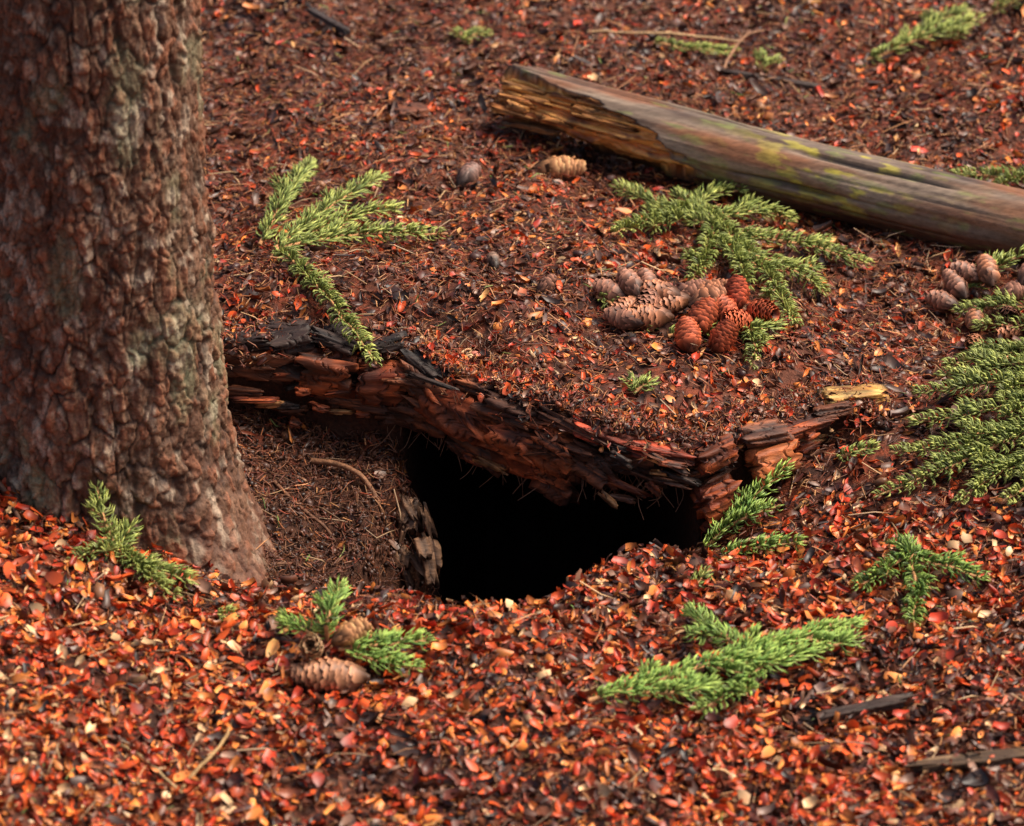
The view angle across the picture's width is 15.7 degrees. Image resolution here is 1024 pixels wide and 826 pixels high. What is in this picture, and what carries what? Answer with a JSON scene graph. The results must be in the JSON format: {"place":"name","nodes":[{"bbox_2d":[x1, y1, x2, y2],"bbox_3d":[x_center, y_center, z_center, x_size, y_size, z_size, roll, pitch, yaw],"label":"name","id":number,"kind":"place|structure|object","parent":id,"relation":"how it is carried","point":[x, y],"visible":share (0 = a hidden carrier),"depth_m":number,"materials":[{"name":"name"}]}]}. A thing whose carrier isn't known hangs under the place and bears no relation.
{"place":"outdoors","nodes":[
{"label":"outdoors","id":0,"kind":"place"},
{"bbox_2d":[0,0,1023,825],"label":"ground","id":1,"kind":"structure","parent":0,"point":[500,540],"depth_m":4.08,"materials":[{"name":"brown plant"}]},
{"bbox_2d":[0,481,21,522],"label":"twig","id":2,"kind":"object","parent":1,"relation":"on","point":[14,510],"visible":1,"depth_m":3.72,"materials":[{"name":"brown wood"}]},
{"bbox_2d":[65,480,200,601],"bbox_3d":[-0.374,0.118,3.699,0.133,0.077,0.149,0,30,0],"label":"spruce sprig","id":3,"kind":"object","parent":1,"relation":"on","point":[115,541],"visible":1,"depth_m":3.68,"materials":[{"name":"green plant"}]},
{"bbox_2d":[0,0,276,586],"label":"spruce tree","id":4,"kind":"object","parent":1,"relation":"on","point":[113,374],"visible":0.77,"depth_m":3.64,"materials":[{"name":"brown plant"}]},
{"bbox_2d":[119,743,191,802],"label":"twig","id":5,"kind":"object","parent":1,"relation":"on","point":[141,757],"visible":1,"depth_m":3.41,"materials":[{"name":"brown wood"}]},
{"bbox_2d":[180,723,231,789],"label":"twig","id":6,"kind":"object","parent":1,"relation":"on","point":[205,761],"visible":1,"depth_m":3.41,"materials":[{"name":"brown wood"}]},
{"bbox_2d":[217,603,240,620],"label":"spruce sprig","id":7,"kind":"object","parent":1,"relation":"on","point":[221,614],"visible":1,"depth_m":3.65,"materials":[{"name":"green plant"}]},
{"bbox_2d":[299,632,323,658],"bbox_3d":[-0.191,0.222,3.537,0.024,0.034,0.036,0,30,0],"label":"spruce cone","id":8,"kind":"object","parent":1,"relation":"on","point":[311,645],"visible":1,"depth_m":3.53,"materials":[{"name":"brown plant"}]},
{"bbox_2d":[304,4,350,35],"bbox_3d":[-0.240,-0.511,4.842,0.011,0.014,0.098,-23,37,-35],"label":"stick","id":9,"kind":"object","parent":1,"relation":"on","point":[339,27],"visible":1,"depth_m":4.84,"materials":[{"name":"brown wood"}]},
{"bbox_2d":[291,657,369,691],"bbox_3d":[-0.173,0.248,3.537,0.076,0.034,0.034,0,30,0],"label":"spruce cone","id":10,"kind":"object","parent":1,"relation":"on","point":[334,674],"visible":1,"depth_m":3.53,"materials":[{"name":"brown plant"}]},
{"bbox_2d":[330,617,372,646],"bbox_3d":[-0.154,0.209,3.564,0.041,0.027,0.028,0,30,0],"label":"spruce cone","id":11,"kind":"object","parent":1,"relation":"on","point":[349,632],"visible":1,"depth_m":3.56,"materials":[{"name":"brown plant"}]},
{"bbox_2d":[256,154,447,366],"bbox_3d":[-0.171,-0.194,4.169,0.214,0.057,0.525,-11,32,-19],"label":"spruce sprig","id":12,"kind":"object","parent":1,"relation":"on","point":[309,226],"visible":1,"depth_m":4.21,"materials":[{"name":"green plant"}]},
{"bbox_2d":[272,576,436,677],"bbox_3d":[-0.147,0.199,3.580,0.166,0.056,0.092,12,32,20],"label":"spruce sprig","id":13,"kind":"object","parent":1,"relation":"on","point":[385,640],"visible":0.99,"depth_m":3.57,"materials":[{"name":"green plant"}]},
{"bbox_2d":[388,102,429,119],"bbox_3d":[-0.126,-0.371,4.568,0.048,0.015,0.031,-17,34,-26],"label":"bark chip","id":14,"kind":"object","parent":1,"relation":"on","point":[403,114],"visible":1,"depth_m":4.56,"materials":[{"name":"brown wood"}]},
{"bbox_2d":[251,425,683,594],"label":"tree roots","id":15,"kind":"object","parent":1,"relation":"on","point":[352,470],"visible":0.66,"depth_m":3.96,"materials":[{"name":"brown wood"}]},
{"bbox_2d":[455,161,481,186],"bbox_3d":[-0.053,-0.281,4.399,0.026,0.026,0.042,26,39,38],"label":"spruce cone","id":16,"kind":"object","parent":1,"relation":"on","point":[467,173],"visible":1,"depth_m":4.39,"materials":[{"name":"brown plant"}]},
{"bbox_2d":[448,25,492,43],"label":"spruce sprig","id":17,"kind":"object","parent":1,"relation":"on","point":[469,35],"visible":1,"depth_m":4.79,"materials":[{"name":"green plant"}]},
{"bbox_2d":[486,251,499,270],"bbox_3d":[-0.021,-0.170,4.168,0.017,0.017,0.028,0,30,0],"label":"spruce cone","id":18,"kind":"object","parent":1,"relation":"on","point":[492,259],"visible":1,"depth_m":4.16,"materials":[{"name":"plant"}]},
{"bbox_2d":[220,315,854,594],"bbox_3d":[0.006,0.056,3.975,0.706,0.244,0.186,5,30,8],"label":"rotten log","id":19,"kind":"object","parent":1,"relation":"on","point":[471,425],"visible":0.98,"depth_m":3.95,"materials":[{"name":"brown wood"}]},
{"bbox_2d":[535,273,556,293],"bbox_3d":[0.038,-0.141,4.093,0.018,0.022,0.028,18,35,29],"label":"spruce cone","id":20,"kind":"object","parent":1,"relation":"on","point":[548,282],"visible":1,"depth_m":4.09,"materials":[{"name":"brown plant"}]},
{"bbox_2d":[533,155,586,178],"bbox_3d":[0.057,-0.294,4.460,0.064,0.032,0.032,0,30,0],"label":"spruce cone","id":21,"kind":"object","parent":1,"relation":"on","point":[566,165],"visible":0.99,"depth_m":4.45,"materials":[{"name":"brown plant"}]},
{"bbox_2d":[618,369,659,394],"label":"spruce sprig","id":22,"kind":"object","parent":1,"relation":"on","point":[637,384],"visible":1,"depth_m":3.93,"materials":[{"name":"green plant"}]},
{"bbox_2d":[587,29,743,42],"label":"twig","id":23,"kind":"object","parent":1,"relation":"on","point":[651,33],"visible":1,"depth_m":4.81,"materials":[{"name":"brown wood"}]},
{"bbox_2d":[592,267,786,371],"bbox_3d":[0.186,-0.112,4.063,0.219,0.058,0.136,14,33,22],"label":"spruce cone cluster","id":24,"kind":"object","parent":1,"relation":"on","point":[645,298],"visible":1,"depth_m":4.05,"materials":[{"name":"brown plant"}]},
{"bbox_2d":[653,36,740,55],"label":"spruce sprig","id":25,"kind":"object","parent":1,"relation":"on","point":[670,42],"visible":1,"depth_m":4.79,"materials":[{"name":"green plant"}]},
{"bbox_2d":[690,565,712,587],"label":"spruce sprig","id":26,"kind":"object","parent":1,"relation":"on","point":[705,574],"visible":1,"depth_m":3.71,"materials":[{"name":"green plant"}]},
{"bbox_2d":[587,600,868,719],"bbox_3d":[0.217,0.232,3.565,0.182,0.038,0.282,16,34,26],"label":"spruce sprig","id":27,"kind":"object","parent":1,"relation":"on","point":[760,652],"visible":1,"depth_m":3.55,"materials":[{"name":"green plant"}]},
{"bbox_2d":[608,177,875,327],"bbox_3d":[0.263,-0.191,4.263,0.301,0.066,0.447,-8,31,-13],"label":"spruce sprig","id":28,"kind":"object","parent":1,"relation":"on","point":[741,250],"visible":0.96,"depth_m":4.28,"materials":[{"name":"green plant"}]},
{"bbox_2d":[721,29,764,71],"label":"twig","id":29,"kind":"object","parent":1,"relation":"on","point":[734,48],"visible":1,"depth_m":4.78,"materials":[{"name":"brown wood"}]},
{"bbox_2d":[702,457,807,556],"bbox_3d":[0.251,0.115,3.866,0.105,0.076,0.160,0,30,0],"label":"spruce sprig","id":30,"kind":"object","parent":1,"relation":"on","point":[748,504],"visible":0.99,"depth_m":3.88,"materials":[{"name":"green plant"}]},
{"bbox_2d":[489,64,1023,262],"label":"fallen log","id":31,"kind":"object","parent":1,"relation":"on","point":[698,147],"visible":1,"depth_m":4.39,"materials":[{"name":"brown wood"}]},
{"bbox_2d":[752,47,785,69],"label":"spruce sprig","id":32,"kind":"object","parent":1,"relation":"on","point":[765,61],"visible":1,"depth_m":4.78,"materials":[{"name":"green plant"}]},
{"bbox_2d":[715,69,827,92],"bbox_3d":[0.331,-0.424,4.739,0.146,0.026,0.012,3,30,5],"label":"stick","id":33,"kind":"object","parent":1,"relation":"on","point":[797,83],"visible":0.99,"depth_m":4.74,"materials":[{"name":"brown wood"}]},
{"bbox_2d":[817,383,889,405],"bbox_3d":[0.367,-0.019,3.989,0.082,0.020,0.030,-9,31,-15],"label":"wood splinter","id":34,"kind":"object","parent":1,"relation":"on","point":[875,391],"visible":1,"depth_m":3.98,"materials":[{"name":"yellow wood"}]},
{"bbox_2d":[836,438,880,462],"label":"spruce sprig","id":35,"kind":"object","parent":1,"relation":"on","point":[861,448],"visible":1,"depth_m":3.92,"materials":[{"name":"green plant"}]},
{"bbox_2d":[798,692,919,726],"bbox_3d":[0.328,0.279,3.514,0.121,0.016,0.015,-8,31,-13],"label":"stick","id":36,"kind":"object","parent":1,"relation":"on","point":[888,703],"visible":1,"depth_m":3.51,"materials":[{"name":"brown wood"}]},
{"bbox_2d":[847,530,992,626],"bbox_3d":[0.401,0.159,3.701,0.110,0.039,0.137,26,39,38],"label":"spruce sprig","id":37,"kind":"object","parent":1,"relation":"on","point":[906,546],"visible":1,"depth_m":3.71,"materials":[{"name":"green plant"}]},
{"bbox_2d":[866,2,985,64],"bbox_3d":[0.534,-0.498,4.848,0.179,0.043,0.094,-9,31,-16],"label":"spruce sprig","id":38,"kind":"object","parent":1,"relation":"on","point":[906,38],"visible":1,"depth_m":4.83,"materials":[{"name":"green plant"}]},
{"bbox_2d":[869,336,1023,505],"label":"spruce branch","id":39,"kind":"object","parent":1,"relation":"on","point":[988,354],"visible":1,"depth_m":3.92,"materials":[{"name":"green plant"}]},
{"bbox_2d":[902,748,1023,772],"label":"stick","id":40,"kind":"object","parent":1,"relation":"on","point":[1000,757],"visible":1,"depth_m":3.41,"materials":[{"name":"brown wood"}]},
{"bbox_2d":[925,254,1023,349],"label":"spruce cone cluster","id":41,"kind":"object","parent":1,"relation":"on","point":[958,276],"visible":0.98,"depth_m":4.20,"materials":[{"name":"brown plant"}]},
{"bbox_2d":[948,164,1023,331],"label":"spruce sprig","id":42,"kind":"object","parent":1,"relation":"on","point":[1005,178],"visible":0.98,"depth_m":4.21,"materials":[{"name":"green plant"}]},
{"bbox_2d":[987,0,1023,14],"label":"spruce sprig","id":43,"kind":"object","parent":1,"relation":"on","point":[1005,4],"visible":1,"depth_m":4.92,"materials":[{"name":"green plant"}]}
]}

